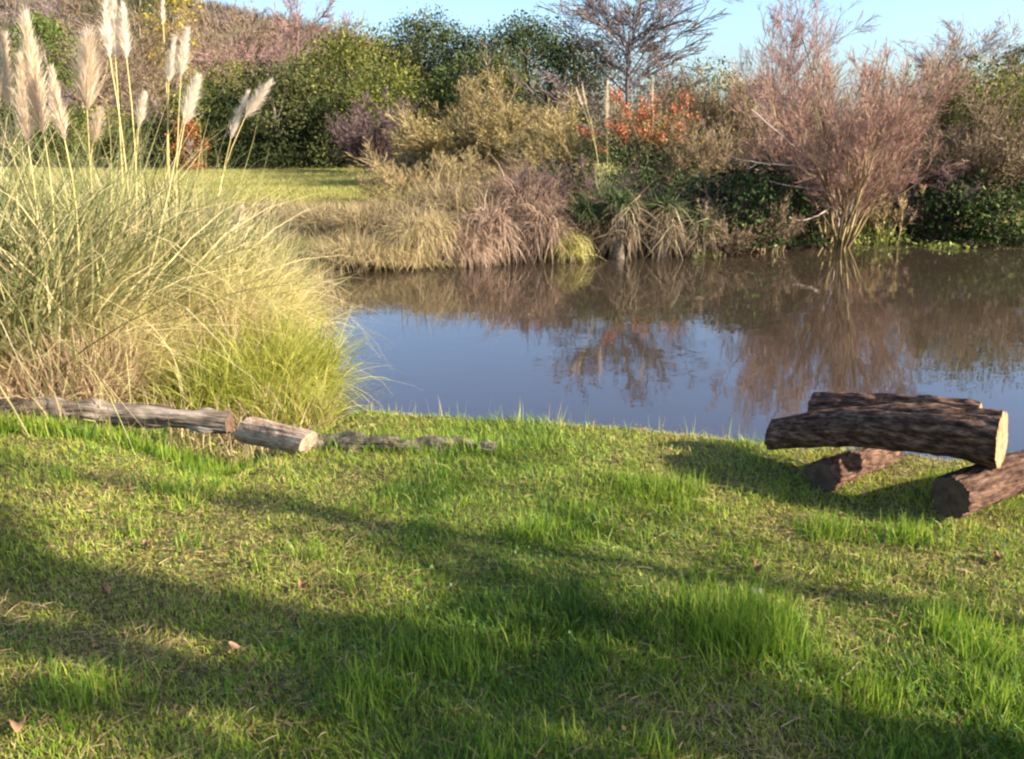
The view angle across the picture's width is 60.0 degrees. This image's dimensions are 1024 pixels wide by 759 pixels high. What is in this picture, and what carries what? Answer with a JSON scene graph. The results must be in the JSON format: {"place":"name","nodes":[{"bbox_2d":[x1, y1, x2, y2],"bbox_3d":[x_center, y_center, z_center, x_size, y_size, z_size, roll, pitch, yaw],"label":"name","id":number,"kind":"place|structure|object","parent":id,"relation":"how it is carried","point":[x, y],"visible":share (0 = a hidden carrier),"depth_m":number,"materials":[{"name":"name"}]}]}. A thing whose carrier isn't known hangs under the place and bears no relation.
{"place":"outdoors","nodes":[
{"label":"outdoors","id":0,"kind":"place"},
{"bbox_2d":[0,0,447,140],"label":"hill","id":1,"kind":"structure","parent":0,"point":[236,32],"depth_m":126.61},
{"bbox_2d":[0,0,444,140],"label":"hillside scrub","id":2,"kind":"object","parent":1,"relation":"on","point":[210,8],"visible":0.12,"depth_m":127.72,"materials":[{"name":"plant"}]},
{"bbox_2d":[0,134,1023,758],"bbox_3d":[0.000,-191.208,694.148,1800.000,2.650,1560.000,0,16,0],"label":"ground","id":3,"kind":"structure","parent":0,"point":[462,544],"depth_m":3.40,"materials":[{"name":"plant"}]},
{"bbox_2d":[0,94,73,165],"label":"evergreen bush","id":4,"kind":"object","parent":3,"relation":"on","point":[5,118],"visible":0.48,"depth_m":44.38,"materials":[{"name":"green plant"}]},
{"bbox_2d":[0,10,89,160],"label":"evergreen tree","id":5,"kind":"object","parent":3,"relation":"on","point":[38,24],"visible":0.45,"depth_m":48.62,"materials":[{"name":"green plant"}]},
{"bbox_2d":[0,0,149,107],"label":"bare tree","id":6,"kind":"object","parent":3,"relation":"on","point":[46,14],"visible":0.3,"depth_m":71.71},
{"bbox_2d":[35,30,128,157],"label":"bare tree","id":7,"kind":"object","parent":3,"relation":"on","point":[107,98],"visible":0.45,"depth_m":51.47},
{"bbox_2d":[0,310,170,419],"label":"dead reeds","id":8,"kind":"object","parent":3,"relation":"on","point":[20,384],"visible":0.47,"depth_m":5.38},
{"bbox_2d":[28,100,149,165],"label":"evergreen bush","id":9,"kind":"object","parent":3,"relation":"on","point":[74,123],"visible":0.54,"depth_m":43.71,"materials":[{"name":"green plant"}]},
{"bbox_2d":[0,293,202,418],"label":"dead reeds","id":10,"kind":"object","parent":3,"relation":"on","point":[126,399],"visible":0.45,"depth_m":5.56,"materials":[{"name":"plant"}]},
{"bbox_2d":[0,200,207,398],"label":"dead reeds","id":11,"kind":"object","parent":3,"relation":"on","point":[80,293],"visible":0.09,"depth_m":5.65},
{"bbox_2d":[23,0,185,147],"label":"bare tree","id":12,"kind":"object","parent":3,"relation":"on","point":[131,37],"visible":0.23,"depth_m":71.59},
{"bbox_2d":[35,6,183,150],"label":"bare tree","id":13,"kind":"object","parent":3,"relation":"on","point":[120,94],"visible":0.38,"depth_m":56.60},
{"bbox_2d":[0,396,234,433],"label":"fallen log","id":14,"kind":"object","parent":3,"relation":"on","point":[205,420],"visible":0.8,"depth_m":5.12,"materials":[{"name":"grey wood"}]},
{"bbox_2d":[0,191,240,408],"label":"sedge tussock","id":15,"kind":"object","parent":3,"relation":"on","point":[109,306],"visible":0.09,"depth_m":5.81,"materials":[{"name":"green plant"}]},
{"bbox_2d":[2,258,250,405],"bbox_3d":[-2.744,-0.194,6.019,1.876,1.305,1.843,-7,17,-25],"label":"sedge tussock","id":16,"kind":"object","parent":3,"relation":"on","point":[160,343],"visible":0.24,"depth_m":5.84,"materials":[{"name":"beige plant"}]},
{"bbox_2d":[96,116,193,167],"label":"evergreen bush","id":17,"kind":"object","parent":3,"relation":"on","point":[151,137],"visible":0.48,"depth_m":41.85,"materials":[{"name":"green plant"}]},
{"bbox_2d":[89,53,203,153],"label":"bare tree","id":18,"kind":"object","parent":3,"relation":"on","point":[162,85],"visible":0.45,"depth_m":47.64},
{"bbox_2d":[0,4,316,461],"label":"pampas grass","id":19,"kind":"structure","parent":3,"relation":"on","point":[32,61],"depth_m":5.48,"materials":[{"name":"green plant"}]},
{"bbox_2d":[139,0,206,149],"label":"autumn tree","id":20,"kind":"object","parent":3,"relation":"on","point":[171,20],"visible":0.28,"depth_m":61.52,"materials":[{"name":"brown plant"}]},
{"bbox_2d":[0,0,368,416],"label":"pampas grass","id":21,"kind":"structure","parent":3,"relation":"on","point":[88,62],"depth_m":6.19,"materials":[{"name":"green plant"}]},
{"bbox_2d":[166,117,211,169],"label":"autumn bush","id":22,"kind":"object","parent":3,"relation":"on","point":[189,147],"visible":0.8,"depth_m":38.56,"materials":[{"name":"orange plant"}]},
{"bbox_2d":[117,271,268,401],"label":"dead reeds","id":23,"kind":"object","parent":3,"relation":"on","point":[187,333],"visible":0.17,"depth_m":6.22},
{"bbox_2d":[144,87,245,167],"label":"bush","id":24,"kind":"object","parent":3,"relation":"on","point":[175,104],"visible":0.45,"depth_m":40.97,"materials":[{"name":"green plant"}]},
{"bbox_2d":[100,306,297,433],"bbox_3d":[-2.291,0.024,6.183,1.745,1.116,1.714,0,16,0],"label":"sedge tussock","id":25,"kind":"object","parent":3,"relation":"on","point":[211,379],"visible":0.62,"depth_m":5.97,"materials":[{"name":"green plant"}]},
{"bbox_2d":[0,0,400,374],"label":"pampas grass","id":26,"kind":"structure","parent":3,"relation":"on","point":[189,103],"depth_m":7.06,"materials":[{"name":"green plant"}]},
{"bbox_2d":[126,5,295,156],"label":"bare tree","id":27,"kind":"object","parent":3,"relation":"on","point":[229,60],"visible":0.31,"depth_m":55.17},
{"bbox_2d":[73,189,370,391],"bbox_3d":[-2.485,-0.584,7.045,2.960,2.017,3.029,11,19,35],"label":"sedge tussock","id":28,"kind":"object","parent":3,"relation":"on","point":[215,288],"visible":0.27,"depth_m":6.81,"materials":[{"name":"beige plant"}]},
{"bbox_2d":[179,90,280,165],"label":"evergreen bush","id":29,"kind":"object","parent":3,"relation":"on","point":[224,126],"visible":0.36,"depth_m":41.60,"materials":[{"name":"green plant"}]},
{"bbox_2d":[159,0,301,91],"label":"bare tree","id":30,"kind":"object","parent":3,"relation":"on","point":[259,31],"visible":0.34,"depth_m":68.00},
{"bbox_2d":[173,50,297,163],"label":"evergreen tree","id":31,"kind":"object","parent":3,"relation":"on","point":[227,75],"visible":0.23,"depth_m":44.17,"materials":[{"name":"green plant"}]},
{"bbox_2d":[185,29,303,121],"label":"bare tree","id":32,"kind":"object","parent":3,"relation":"on","point":[246,56],"visible":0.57,"depth_m":52.23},
{"bbox_2d":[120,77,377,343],"bbox_3d":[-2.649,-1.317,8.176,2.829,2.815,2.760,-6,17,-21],"label":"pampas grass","id":33,"kind":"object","parent":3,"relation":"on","point":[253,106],"depth_m":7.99,"materials":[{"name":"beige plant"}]},
{"bbox_2d":[154,271,363,399],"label":"dead reeds","id":34,"kind":"object","parent":3,"relation":"on","point":[238,334],"visible":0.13,"depth_m":6.55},
{"bbox_2d":[145,293,374,422],"bbox_3d":[-2.020,-0.059,6.601,2.174,1.237,2.037,0,16,0],"label":"sedge tussock","id":35,"kind":"object","parent":3,"relation":"on","point":[270,367],"visible":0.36,"depth_m":6.37,"materials":[{"name":"green plant"}]},
{"bbox_2d":[234,416,317,453],"bbox_3d":[-1.271,0.310,4.795,0.541,0.167,0.173,10,18,31],"label":"log chunk","id":36,"kind":"object","parent":3,"relation":"on","point":[261,432],"visible":0.99,"depth_m":4.71,"materials":[{"name":"grey wood"}]},
{"bbox_2d":[189,55,366,169],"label":"evergreen tree","id":37,"kind":"object","parent":3,"relation":"on","point":[277,123],"visible":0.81,"depth_m":41.16,"materials":[{"name":"green plant"}]},
{"bbox_2d":[211,373,351,453],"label":"dead reeds","id":38,"kind":"object","parent":3,"relation":"on","point":[283,421],"visible":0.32,"depth_m":6.04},
{"bbox_2d":[188,224,386,355],"bbox_3d":[-2.308,-0.558,8.063,2.622,1.908,2.571,0,16,0],"label":"sedge tussock","id":39,"kind":"object","parent":3,"relation":"on","point":[290,300],"visible":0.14,"depth_m":7.96,"materials":[{"name":"beige plant"}]},
{"bbox_2d":[206,354,376,451],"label":"sedge tussock","id":40,"kind":"object","parent":3,"relation":"on","point":[303,404],"visible":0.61,"depth_m":6.12,"materials":[{"name":"green plant"}]},
{"bbox_2d":[194,289,416,411],"bbox_3d":[-1.735,-0.028,6.902,2.154,1.382,2.081,0,16,0],"label":"sedge tussock","id":41,"kind":"object","parent":3,"relation":"on","point":[332,376],"visible":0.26,"depth_m":6.80,"materials":[{"name":"green plant"}]},
{"bbox_2d":[250,0,382,114],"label":"bare tree","id":42,"kind":"object","parent":3,"relation":"on","point":[296,23],"visible":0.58,"depth_m":60.93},
{"bbox_2d":[278,190,365,234],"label":"dry grass clump","id":43,"kind":"object","parent":3,"relation":"on","point":[303,216],"visible":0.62,"depth_m":14.57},
{"bbox_2d":[284,89,373,167],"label":"evergreen bush","id":44,"kind":"object","parent":3,"relation":"on","point":[327,151],"visible":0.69,"depth_m":40.81,"materials":[{"name":"green plant"}]},
{"bbox_2d":[304,218,396,277],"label":"dry grass clump","id":45,"kind":"object","parent":3,"relation":"on","point":[335,248],"visible":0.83,"depth_m":13.20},
{"bbox_2d":[275,16,436,164],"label":"evergreen tree","id":46,"kind":"object","parent":3,"relation":"on","point":[347,54],"visible":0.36,"depth_m":44.42,"materials":[{"name":"green plant"}]},
{"bbox_2d":[317,193,403,235],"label":"dry grass clump","id":47,"kind":"object","parent":3,"relation":"on","point":[363,220],"visible":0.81,"depth_m":14.32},
{"bbox_2d":[130,165,602,210],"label":"meadow grass","id":48,"kind":"structure","parent":3,"relation":"on","point":[316,188],"depth_m":27.65,"materials":[{"name":"plant"}]},
{"bbox_2d":[324,85,427,172],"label":"shrub","id":49,"kind":"object","parent":3,"relation":"on","point":[353,143],"visible":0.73,"depth_m":35.98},
{"bbox_2d":[328,223,424,270],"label":"dry grass clump","id":50,"kind":"object","parent":3,"relation":"on","point":[378,257],"visible":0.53,"depth_m":13.31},
{"bbox_2d":[333,57,452,167],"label":"evergreen tree","id":51,"kind":"object","parent":3,"relation":"on","point":[376,94],"visible":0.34,"depth_m":40.64,"materials":[{"name":"green plant"}]},
{"bbox_2d":[311,430,497,453],"bbox_3d":[-0.571,0.353,4.725,0.992,0.144,0.148,1,16,5],"label":"driftwood","id":52,"kind":"object","parent":3,"relation":"on","point":[378,439],"visible":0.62,"depth_m":4.69,"materials":[{"name":"grey wood"}]},
{"bbox_2d":[358,234,450,273],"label":"dry grass clump","id":53,"kind":"object","parent":3,"relation":"on","point":[422,260],"visible":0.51,"depth_m":13.41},
{"bbox_2d":[347,3,481,156],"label":"evergreen tree","id":54,"kind":"object","parent":3,"relation":"on","point":[420,30],"visible":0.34,"depth_m":49.94,"materials":[{"name":"green plant"}]},
{"bbox_2d":[342,137,499,201],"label":"shrub","id":55,"kind":"object","parent":3,"relation":"on","point":[399,182],"visible":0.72,"depth_m":20.37,"materials":[{"name":"beige plant"}]},
{"bbox_2d":[364,188,481,269],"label":"dead sedge","id":56,"kind":"object","parent":3,"relation":"on","point":[424,231],"visible":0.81,"depth_m":13.68,"materials":[{"name":"beige plant"}]},
{"bbox_2d":[393,158,483,218],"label":"dry grass clump","id":57,"kind":"object","parent":3,"relation":"on","point":[426,193],"visible":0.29,"depth_m":15.61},
{"bbox_2d":[407,167,516,223],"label":"dry grass clump","id":58,"kind":"object","parent":3,"relation":"on","point":[458,202],"visible":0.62,"depth_m":14.92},
{"bbox_2d":[420,199,504,269],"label":"dead sedge","id":59,"kind":"object","parent":3,"relation":"on","point":[471,244],"visible":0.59,"depth_m":13.71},
{"bbox_2d":[380,66,550,183],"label":"willow shrub","id":60,"kind":"object","parent":3,"relation":"on","point":[421,147],"visible":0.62,"depth_m":26.70,"materials":[{"name":"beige plant"}]},
{"bbox_2d":[395,25,535,151],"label":"evergreen tree","id":61,"kind":"object","parent":3,"relation":"on","point":[457,44],"visible":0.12,"depth_m":49.22,"materials":[{"name":"green plant"}]},
{"bbox_2d":[436,221,501,267],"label":"dead sedge","id":62,"kind":"object","parent":3,"relation":"on","point":[482,250],"visible":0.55,"depth_m":13.79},
{"bbox_2d":[406,43,559,163],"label":"evergreen tree","id":63,"kind":"object","parent":3,"relation":"on","point":[452,91],"visible":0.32,"depth_m":42.35,"materials":[{"name":"green plant"}]},
{"bbox_2d":[447,187,533,264],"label":"dead sedge","id":64,"kind":"object","parent":3,"relation":"on","point":[501,231],"visible":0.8,"depth_m":14.06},
{"bbox_2d":[422,59,580,178],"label":"willow shrub","id":65,"kind":"object","parent":3,"relation":"on","point":[512,119],"visible":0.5,"depth_m":26.07,"materials":[{"name":"green plant"}]},
{"bbox_2d":[0,191,1022,464],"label":"bank grass","id":66,"kind":"structure","parent":3,"relation":"on","point":[238,443],"depth_m":9.88,"materials":[{"name":"plant"}]},
{"bbox_2d":[0,412,1023,739],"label":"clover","id":67,"kind":"object","parent":3,"relation":"on","point":[466,584],"visible":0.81,"depth_m":3.23,"materials":[{"name":"plant"}]},
{"bbox_2d":[430,7,599,147],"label":"evergreen tree","id":68,"kind":"object","parent":3,"relation":"on","point":[517,37],"visible":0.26,"depth_m":48.11,"materials":[{"name":"green plant"}]},
{"bbox_2d":[467,147,577,225],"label":"dead sedge","id":69,"kind":"object","parent":3,"relation":"on","point":[519,192],"visible":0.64,"depth_m":14.90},
{"bbox_2d":[459,144,590,199],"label":"shrub","id":70,"kind":"object","parent":3,"relation":"on","point":[494,174],"visible":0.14,"depth_m":19.02,"materials":[{"name":"beige plant"}]},
{"bbox_2d":[506,192,586,264],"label":"dead sedge","id":71,"kind":"object","parent":3,"relation":"on","point":[549,228],"visible":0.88,"depth_m":14.21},
{"bbox_2d":[486,93,612,177],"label":"willow shrub","id":72,"kind":"object","parent":3,"relation":"on","point":[547,153],"visible":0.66,"depth_m":23.67,"materials":[{"name":"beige plant"}]},
{"bbox_2d":[503,152,601,221],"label":"shrub","id":73,"kind":"object","parent":3,"relation":"on","point":[568,173],"visible":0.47,"depth_m":15.19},
{"bbox_2d":[519,158,600,219],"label":"dark bush","id":74,"kind":"object","parent":3,"relation":"on","point":[568,178],"visible":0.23,"depth_m":15.62,"materials":[{"name":"brown plant"}]},
{"bbox_2d":[542,220,604,262],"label":"dead sedge","id":75,"kind":"object","parent":3,"relation":"on","point":[578,246],"visible":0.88,"depth_m":14.22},
{"bbox_2d":[524,25,624,162],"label":"evergreen tree","id":76,"kind":"object","parent":3,"relation":"on","point":[564,62],"visible":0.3,"depth_m":46.71,"materials":[{"name":"green plant"}]},
{"bbox_2d":[555,189,620,258],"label":"strap leaf tussock","id":77,"kind":"object","parent":3,"relation":"on","point":[582,211],"visible":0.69,"depth_m":14.52,"materials":[{"name":"green plant"}]},
{"bbox_2d":[453,0,741,181],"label":"bare tree","id":78,"kind":"object","parent":3,"relation":"on","point":[620,18],"visible":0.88,"depth_m":28.80,"materials":[{"name":"plant"}]},
{"bbox_2d":[568,77,660,198],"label":"pampas grass","id":79,"kind":"object","parent":3,"relation":"on","point":[606,113],"depth_m":17.07,"materials":[{"name":"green plant"}]},
{"bbox_2d":[565,153,665,260],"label":"strap leaf tussock","id":80,"kind":"object","parent":3,"relation":"on","point":[621,204],"visible":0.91,"depth_m":14.47,"materials":[{"name":"green plant"}]},
{"bbox_2d":[517,82,751,197],"bbox_3d":[3.146,-5.623,20.910,6.042,2.705,4.754,0,16,0],"label":"orange leaved shrub","id":81,"kind":"object","parent":3,"relation":"on","point":[640,133],"visible":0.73,"depth_m":20.82,"materials":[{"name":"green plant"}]},
{"bbox_2d":[572,164,729,221],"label":"dark bush","id":82,"kind":"object","parent":3,"relation":"on","point":[644,179],"visible":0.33,"depth_m":15.88,"materials":[{"name":"green plant"}]},
{"bbox_2d":[620,183,701,260],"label":"strap leaf tussock","id":83,"kind":"object","parent":3,"relation":"on","point":[665,211],"visible":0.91,"depth_m":14.54,"materials":[{"name":"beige plant"}]},
{"bbox_2d":[594,60,761,189],"bbox_3d":[4.410,-6.848,24.131,4.409,3.726,4.370,0,16,0],"label":"shrub","id":84,"kind":"object","parent":3,"relation":"on","point":[701,104],"visible":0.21,"depth_m":23.61,"materials":[{"name":"green plant"}]},
{"bbox_2d":[633,166,737,220],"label":"shrub","id":85,"kind":"object","parent":3,"relation":"on","point":[683,197],"visible":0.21,"depth_m":15.85,"materials":[{"name":"green plant"}]},
{"bbox_2d":[638,109,759,197],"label":"shrub","id":86,"kind":"object","parent":3,"relation":"on","point":[706,166],"visible":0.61,"depth_m":20.47,"materials":[{"name":"brown plant"}]},
{"bbox_2d":[666,194,733,260],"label":"strap leaf tussock","id":87,"kind":"object","parent":3,"relation":"on","point":[700,224],"visible":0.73,"depth_m":14.68,"materials":[{"name":"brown plant"}]},
{"bbox_2d":[669,56,763,125],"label":"olive shrub","id":88,"kind":"object","parent":3,"relation":"on","point":[715,84],"visible":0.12,"depth_m":30.35,"materials":[{"name":"green plant"}]},
{"bbox_2d":[671,181,793,256],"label":"shrub","id":89,"kind":"object","parent":3,"relation":"on","point":[747,238],"visible":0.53,"depth_m":14.93,"materials":[{"name":"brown plant"}]},
{"bbox_2d":[663,157,811,248],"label":"dark bush","id":90,"kind":"object","parent":3,"relation":"on","point":[755,184],"visible":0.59,"depth_m":15.07,"materials":[{"name":"green plant"}]},
{"bbox_2d":[729,171,811,252],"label":"shrub","id":91,"kind":"object","parent":3,"relation":"on","point":[779,215],"visible":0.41,"depth_m":15.23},
{"bbox_2d":[722,83,820,194],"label":"shrub","id":92,"kind":"object","parent":3,"relation":"on","point":[753,135],"visible":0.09,"depth_m":22.22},
{"bbox_2d":[702,57,861,180],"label":"shrub","id":93,"kind":"object","parent":3,"relation":"on","point":[739,94],"visible":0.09,"depth_m":24.60,"materials":[{"name":"brown plant"}]},
{"bbox_2d":[747,178,837,248],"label":"dark bush","id":94,"kind":"object","parent":3,"relation":"on","point":[819,240],"visible":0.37,"depth_m":15.63,"materials":[{"name":"green plant"}]},
{"bbox_2d":[710,0,881,150],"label":"bare tree","id":95,"kind":"object","parent":3,"relation":"on","point":[799,28],"visible":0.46,"depth_m":22.51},
{"bbox_2d":[723,0,977,248],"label":"red twig tree","id":96,"kind":"object","parent":3,"relation":"on","point":[826,182],"visible":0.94,"depth_m":15.33,"materials":[{"name":"plant"}]},
{"bbox_2d":[764,392,1023,518],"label":"log bench","id":97,"kind":"object","parent":3,"relation":"on","point":[882,429],"visible":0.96,"depth_m":3.88,"materials":[{"name":"brown wood"}]},
{"bbox_2d":[858,182,931,242],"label":"shrub","id":98,"kind":"object","parent":3,"relation":"on","point":[900,215],"visible":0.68,"depth_m":16.69,"materials":[{"name":"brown plant"}]},
{"bbox_2d":[881,165,982,228],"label":"shrub","id":99,"kind":"object","parent":3,"relation":"on","point":[944,181],"visible":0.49,"depth_m":16.73,"materials":[{"name":"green plant"}]},
{"bbox_2d":[843,22,1023,185],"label":"shrub","id":100,"kind":"object","parent":3,"relation":"on","point":[933,88],"visible":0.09,"depth_m":20.07,"materials":[{"name":"brown plant"}]},
{"bbox_2d":[893,180,1003,241],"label":"glossy bush","id":101,"kind":"object","parent":3,"relation":"on","point":[958,234],"visible":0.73,"depth_m":16.58,"materials":[{"name":"green plant"}]},
{"bbox_2d":[878,80,1023,215],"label":"shrub","id":102,"kind":"object","parent":3,"relation":"on","point":[993,159],"visible":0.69,"depth_m":17.68,"materials":[{"name":"brown plant"}]},
{"bbox_2d":[892,13,1023,139],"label":"bare tree","id":103,"kind":"object","parent":3,"relation":"on","point":[987,48],"visible":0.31,"depth_m":24.25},
{"bbox_2d":[895,45,1023,208],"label":"olive shrub","id":104,"kind":"object","parent":3,"relation":"on","point":[999,87],"visible":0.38,"depth_m":18.85,"materials":[{"name":"green plant"}]},
{"bbox_2d":[914,169,1023,245],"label":"glossy bush","id":105,"kind":"object","parent":3,"relation":"on","point":[995,222],"visible":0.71,"depth_m":16.42,"materials":[{"name":"green plant"}]},
{"bbox_2d":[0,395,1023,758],"bbox_3d":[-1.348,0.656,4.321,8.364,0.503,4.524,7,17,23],"label":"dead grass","id":106,"kind":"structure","parent":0,"point":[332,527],"depth_m":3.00,"materials":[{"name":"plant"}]},
{"bbox_2d":[198,0,1023,132],"label":"sky","id":107,"kind":"structure","parent":0,"point":[903,20],"materials":[{"name":"blue"}]},
{"bbox_2d":[282,241,1023,459],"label":"water","id":108,"kind":"structure","parent":0,"point":[756,342],"depth_m":9.15,"materials":[{"name":"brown liquid"}]},
{"bbox_2d":[828,216,930,245],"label":"water plant","id":109,"kind":"object","parent":108,"relation":"on","point":[877,233],"visible":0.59,"depth_m":16.60,"materials":[{"name":"green plant"}]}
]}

